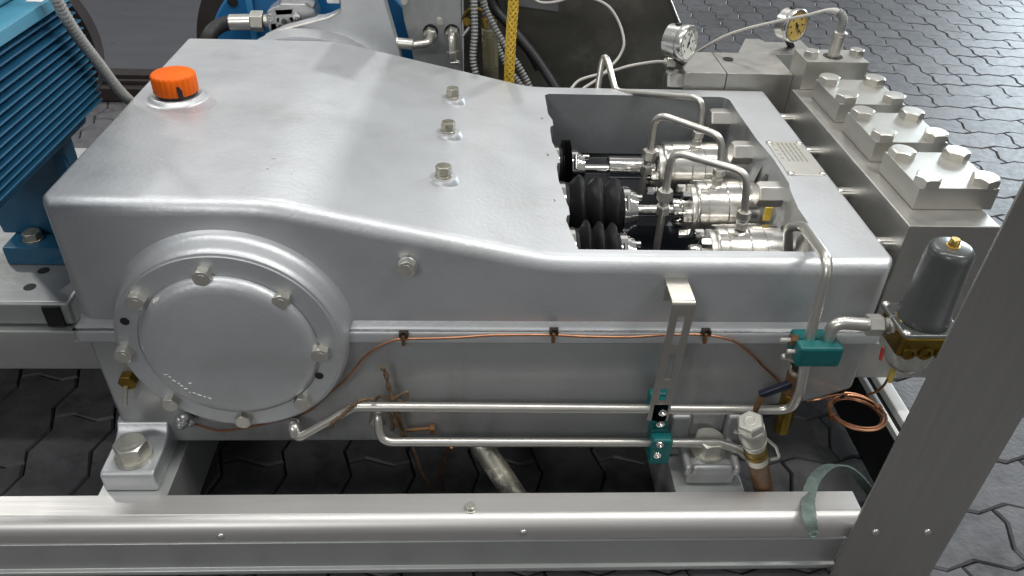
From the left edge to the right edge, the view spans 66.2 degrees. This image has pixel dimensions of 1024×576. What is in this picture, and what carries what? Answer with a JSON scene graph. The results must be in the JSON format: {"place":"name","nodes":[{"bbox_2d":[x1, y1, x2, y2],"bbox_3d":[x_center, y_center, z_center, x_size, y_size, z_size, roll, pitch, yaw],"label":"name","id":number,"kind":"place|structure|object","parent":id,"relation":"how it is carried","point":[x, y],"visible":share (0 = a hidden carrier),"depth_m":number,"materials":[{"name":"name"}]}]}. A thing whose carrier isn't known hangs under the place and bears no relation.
{"place":"outdoors","nodes":[
{"label":"outdoors","id":0,"kind":"place"},
{"bbox_2d":[504,0,518,82],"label":"braided hose","id":1,"kind":"object","parent":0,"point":[511,36],"visible":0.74,"depth_m":1.53,"materials":[{"name":"yellow fabric"}]},
{"bbox_2d":[0,0,1023,575],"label":"pavement","id":2,"kind":"structure","parent":0,"point":[954,68],"depth_m":1.44,"materials":[{"name":"stone"}]},
{"bbox_2d":[80,0,200,68],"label":"floor plate","id":3,"kind":"object","parent":2,"relation":"on","point":[145,34],"depth_m":3.21,"materials":[{"name":"grey metal"}]},
{"bbox_2d":[97,68,156,100],"bbox_3d":[-1.545,-0.689,2.642,1.950,0.070,0.120,0,36,-3],"label":"floor rail","id":4,"kind":"object","parent":3,"relation":"on","point":[133,82],"depth_m":2.62,"materials":[{"name":"metal"}]},
{"bbox_2d":[400,0,462,70],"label":"metal panel","id":5,"kind":"object","parent":2,"relation":"on","point":[441,17],"visible":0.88,"depth_m":1.61,"materials":[{"name":"silver metal"}]},
{"bbox_2d":[397,27,437,49],"bbox_3d":[-0.188,-0.503,1.589,0.105,0.032,0.054,-24,43,-32],"label":"hose elbow","id":6,"kind":"object","parent":5,"relation":"attached to","point":[430,35],"visible":0.98,"depth_m":1.57,"materials":[{"name":"silver metal"}]},
{"bbox_2d":[445,26,459,64],"bbox_3d":[-0.121,-0.497,1.611,0.031,0.067,0.061,0,36,-3],"label":"hose coupling","id":7,"kind":"object","parent":5,"relation":"attached to","point":[452,37],"visible":1,"depth_m":1.60,"materials":[{"name":"metal"}]},
{"bbox_2d":[469,0,479,74],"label":"conduit","id":8,"kind":"object","parent":5,"relation":"attached to","point":[474,37],"visible":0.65,"depth_m":1.55,"materials":[{"name":"grey metal"}]},
{"bbox_2d":[461,6,498,79],"bbox_3d":[-0.072,-0.498,1.625,0.096,0.184,0.052,-25,43,-32],"label":"sight glass","id":9,"kind":"object","parent":5,"relation":"attached to","point":[490,53],"visible":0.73,"depth_m":1.63,"materials":[{"name":"beige"}]},
{"bbox_2d":[482,0,524,84],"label":"conduit","id":10,"kind":"object","parent":5,"relation":"attached to","point":[501,55],"visible":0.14,"depth_m":1.67,"materials":[{"name":"grey metal"}]},
{"bbox_2d":[479,0,532,85],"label":"conduit","id":11,"kind":"object","parent":5,"relation":"attached to","point":[501,38],"visible":0.62,"depth_m":1.59,"materials":[{"name":"grey metal"}]},
{"bbox_2d":[0,148,908,575],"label":"base frame","id":12,"kind":"object","parent":2,"relation":"on","point":[176,524],"visible":0.58,"depth_m":1.16,"materials":[{"name":"silver metal"}]},
{"bbox_2d":[0,0,104,264],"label":"electric motor","id":13,"kind":"object","parent":12,"relation":"on","point":[51,79],"visible":0.83,"depth_m":1.08,"materials":[{"name":"blue paint"}]},
{"bbox_2d":[49,0,133,104],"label":"conduit","id":14,"kind":"object","parent":13,"relation":"attached to","point":[89,51],"visible":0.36,"depth_m":1.12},
{"bbox_2d":[197,0,413,59],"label":"blue drum","id":15,"kind":"object","parent":12,"relation":"on","point":[210,11],"visible":0.08,"depth_m":1.67,"materials":[{"name":"paint"}]},
{"bbox_2d":[43,28,891,489],"bbox_3d":[-0.046,-0.119,1.351,1.144,0.472,0.780,0,36,-3],"label":"plunger pump","id":16,"kind":"object","parent":12,"relation":"on","point":[279,226],"visible":0.95,"depth_m":1.13,"materials":[{"name":"silver metal"}]},
{"bbox_2d":[265,0,401,56],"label":"belt guard","id":17,"kind":"object","parent":16,"relation":"attached to","point":[368,24],"visible":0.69,"depth_m":1.54,"materials":[{"name":"silver metal"}]},
{"bbox_2d":[227,0,323,31],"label":"gear pump","id":18,"kind":"object","parent":17,"relation":"attached to","point":[280,13],"visible":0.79,"depth_m":1.58,"materials":[{"name":"metal"}]},
{"bbox_2d":[199,15,230,38],"bbox_3d":[-0.605,-0.494,1.617,0.100,0.124,0.041,-26,44,-33],"label":"hydraulic hose","id":19,"kind":"object","parent":18,"relation":"attached to","point":[216,28],"visible":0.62,"depth_m":1.59,"materials":[{"name":"black rubber"}]},
{"bbox_2d":[399,330,408,345],"bbox_3d":[-0.151,0.070,1.096,0.013,0.022,0.012,0,36,-3],"label":"cable clip","id":20,"kind":"object","parent":16,"relation":"attached to","point":[403,334],"visible":1,"depth_m":1.09,"materials":[{"name":"metal"}]},
{"bbox_2d":[412,447,434,491],"bbox_3d":[-0.141,0.316,1.304,0.010,0.199,0.061,26,42,29],"label":"copper wire","id":21,"kind":"object","parent":16,"relation":"hanging from","point":[421,470],"visible":0.78,"depth_m":1.28,"materials":[{"name":"metal"}]},
{"bbox_2d":[440,447,452,491],"bbox_3d":[-0.111,0.318,1.305,0.018,0.196,0.046,-8,37,-14],"label":"copper wire","id":22,"kind":"object","parent":16,"relation":"hanging from","point":[442,465],"visible":0.81,"depth_m":1.28,"materials":[{"name":"brown metal"}]},
{"bbox_2d":[195,333,780,431],"bbox_3d":[-0.035,0.144,1.147,0.907,0.194,0.014,0,36,-3],"label":"copper capillary","id":23,"kind":"object","parent":16,"relation":"attached to","point":[494,335],"visible":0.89,"depth_m":1.11,"materials":[{"name":"brown metal"}]},
{"bbox_2d":[469,447,526,492],"bbox_3d":[-0.023,0.292,1.267,0.038,0.113,0.161,-26,44,-33],"label":"drain pipe","id":24,"kind":"object","parent":16,"relation":"attached to","point":[494,464],"visible":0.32,"depth_m":1.25,"materials":[{"name":"metal"}]},
{"bbox_2d":[549,327,558,342],"bbox_3d":[0.059,0.067,1.102,0.013,0.022,0.012,0,36,-3],"label":"cable clip","id":25,"kind":"object","parent":16,"relation":"attached to","point":[553,332],"visible":1,"depth_m":1.10,"materials":[{"name":"metal"}]},
{"bbox_2d":[369,412,745,460],"bbox_3d":[0.084,0.232,1.175,0.600,0.090,0.050,3,36,1],"label":"drain tube","id":26,"kind":"object","parent":16,"relation":"attached to","point":[377,421],"visible":0.91,"depth_m":1.17,"materials":[{"name":"silver metal"}]},
{"bbox_2d":[646,423,672,463],"bbox_3d":[0.221,0.235,1.182,0.031,0.052,0.046,0,36,-3],"label":"pipe clamp","id":27,"kind":"object","parent":26,"relation":"attached to","point":[658,449],"visible":0.98,"depth_m":1.17,"materials":[{"name":"teal plastic"}]},
{"bbox_2d":[733,410,780,491],"bbox_3d":[0.359,0.252,1.152,0.106,0.199,0.038,-13,38,-20],"label":"check valve","id":28,"kind":"object","parent":26,"relation":"attached to","point":[753,438],"visible":1,"depth_m":1.11,"materials":[{"name":"metal"}]},
{"bbox_2d":[287,221,832,441],"bbox_3d":[0.049,0.051,1.150,0.773,0.344,0.208,0,36,-3],"label":"overflow tube","id":29,"kind":"object","parent":16,"relation":"attached to","point":[296,433],"visible":0.97,"depth_m":1.14,"materials":[{"name":"silver metal"}]},
{"bbox_2d":[329,365,434,436],"bbox_3d":[-0.189,0.174,1.144,0.156,0.145,0.026,-11,38,-18],"label":"binding wire","id":30,"kind":"object","parent":29,"relation":"attached to","point":[395,418],"visible":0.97,"depth_m":1.14,"materials":[{"name":"brown metal"}]},
{"bbox_2d":[646,389,668,422],"bbox_3d":[0.215,0.174,1.155,0.031,0.046,0.032,0,36,-3],"label":"pipe clamp","id":31,"kind":"object","parent":29,"relation":"attached to","point":[663,392],"visible":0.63,"depth_m":1.15,"materials":[{"name":"teal plastic"}]},
{"bbox_2d":[753,353,807,434],"bbox_3d":[0.389,0.156,1.138,0.074,0.163,0.029,-11,38,-18],"label":"drain cock","id":32,"kind":"object","parent":29,"relation":"attached to","point":[782,424],"visible":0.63,"depth_m":1.13,"materials":[{"name":"metal"}]},
{"bbox_2d":[780,329,843,366],"bbox_3d":[0.404,0.081,1.069,0.078,0.035,0.046,0,36,-3],"label":"pipe clamp","id":33,"kind":"object","parent":29,"relation":"attached to","point":[817,352],"visible":0.94,"depth_m":1.05,"materials":[{"name":"teal plastic"}]},
{"bbox_2d":[821,314,895,342],"bbox_3d":[0.467,0.060,1.047,0.096,0.056,0.029,0,36,-3],"label":"filter pipe","id":34,"kind":"object","parent":33,"relation":"attached to","point":[873,325],"visible":0.95,"depth_m":1.03,"materials":[{"name":"silver metal"}]},
{"bbox_2d":[879,236,974,382],"bbox_3d":[0.539,0.037,1.074,0.082,0.288,0.143,0,36,-3],"label":"air filter","id":35,"kind":"object","parent":34,"relation":"attached to","point":[923,309],"visible":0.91,"depth_m":1.00,"materials":[{"name":"grey metal"}]},
{"bbox_2d":[806,378,887,431],"bbox_3d":[0.511,0.147,1.157,0.106,0.107,0.087,30,44,33],"label":"copper coil","id":36,"kind":"object","parent":35,"relation":"hanging from","point":[843,395],"visible":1,"depth_m":1.18,"materials":[{"name":"orange metal"}]},
{"bbox_2d":[595,54,704,145],"bbox_3d":[0.261,-0.367,1.528,0.039,0.108,0.266,-28,45,-35],"label":"oil tube","id":37,"kind":"object","parent":16,"relation":"attached to","point":[697,99],"visible":0.96,"depth_m":1.50,"materials":[{"name":"silver metal"}]},
{"bbox_2d":[646,278,695,427],"bbox_3d":[0.218,0.096,1.110,0.037,0.224,0.064,0,36,-3],"label":"slotted bracket","id":38,"kind":"object","parent":16,"relation":"attached to","point":[678,292],"visible":1,"depth_m":1.07,"materials":[{"name":"metal"}]},
{"bbox_2d":[637,113,725,195],"bbox_3d":[0.302,-0.220,1.393,0.160,0.170,0.027,25,41,28],"label":"oil tube","id":39,"kind":"object","parent":16,"relation":"attached to","point":[649,154],"visible":0.98,"depth_m":1.36,"materials":[{"name":"silver metal"}]},
{"bbox_2d":[653,151,751,249],"bbox_3d":[0.306,-0.122,1.269,0.157,0.196,0.026,22,40,26],"label":"oil tube","id":40,"kind":"object","parent":16,"relation":"attached to","point":[664,197],"visible":0.99,"depth_m":1.23,"materials":[{"name":"silver metal"}]},
{"bbox_2d":[700,328,711,343],"bbox_3d":[0.274,0.068,1.112,0.013,0.022,0.012,0,36,-3],"label":"cable clip","id":41,"kind":"object","parent":16,"relation":"attached to","point":[705,332],"visible":1,"depth_m":1.11,"materials":[{"name":"metal"}]},
{"bbox_2d":[780,73,1000,376],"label":"valve block","id":42,"kind":"structure","parent":16,"relation":"attached to","point":[909,183],"depth_m":1.23,"materials":[{"name":"silver metal"}]},
{"bbox_2d":[662,39,868,112],"bbox_3d":[0.498,-0.448,1.667,0.380,0.192,0.274,0,36,-3],"label":"unloader valve","id":43,"kind":"object","parent":42,"relation":"attached to","point":[776,73],"visible":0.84,"depth_m":1.58,"materials":[{"name":"metal"}]},
{"bbox_2d":[570,60,665,87],"bbox_3d":[0.215,-0.443,1.628,0.197,0.073,0.032,0,36,-3],"label":"white cable","id":44,"kind":"object","parent":43,"relation":"attached to","point":[617,69],"visible":0.88,"depth_m":1.63,"materials":[{"name":"grey plastic"}]},
{"bbox_2d":[661,22,697,64],"bbox_3d":[0.338,-0.476,1.558,0.051,0.104,0.100,28,43,31],"label":"pressure gauge","id":45,"kind":"object","parent":43,"relation":"on","point":[679,42],"visible":0.99,"depth_m":1.52,"materials":[{"name":"white metal"}]},
{"bbox_2d":[696,8,847,57],"bbox_3d":[0.519,-0.516,1.594,0.302,0.153,0.031,25,41,28],"label":"pipe","id":46,"kind":"object","parent":43,"relation":"attached to","point":[837,41],"visible":0.99,"depth_m":1.52,"materials":[{"name":"silver metal"}]},
{"bbox_2d":[774,6,808,47],"bbox_3d":[0.598,-0.557,1.688,0.070,0.092,0.040,-19,41,-27],"label":"pressure gauge","id":47,"kind":"object","parent":43,"relation":"on","point":[790,32],"visible":0.85,"depth_m":1.67,"materials":[{"name":"silver metal"}]},
{"bbox_2d":[801,464,871,537],"bbox_3d":[0.511,0.337,1.248,0.263,0.153,0.066,-25,44,-32],"label":"webbing strap","id":48,"kind":"object","parent":12,"relation":"hanging from","point":[808,506],"visible":0.98,"depth_m":1.19,"materials":[{"name":"green fabric"}]},
{"bbox_2d":[464,0,679,88],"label":"steel sheet","id":49,"kind":"object","parent":2,"relation":"on","point":[571,41],"visible":0.14,"depth_m":1.78,"materials":[{"name":"black metal"}]},
{"bbox_2d":[496,0,537,71],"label":"black hose","id":50,"kind":"object","parent":49,"relation":"attached to","point":[500,3],"visible":0.28,"depth_m":1.71,"materials":[{"name":"black rubber"}]},
{"bbox_2d":[534,0,624,87],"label":"white cable","id":51,"kind":"object","parent":49,"relation":"attached to","point":[618,22],"visible":0.78,"depth_m":1.71,"materials":[{"name":"grey plastic"}]},
{"bbox_2d":[829,181,1023,575],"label":"corner post","id":52,"kind":"object","parent":2,"relation":"on","point":[962,421],"visible":1,"depth_m":1.02,"materials":[{"name":"grey metal"}]},
{"bbox_2d":[487,0,560,87],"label":"black hose","id":53,"kind":"object","parent":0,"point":[522,40],"visible":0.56,"depth_m":1.68,"materials":[{"name":"black rubber"}]}
]}

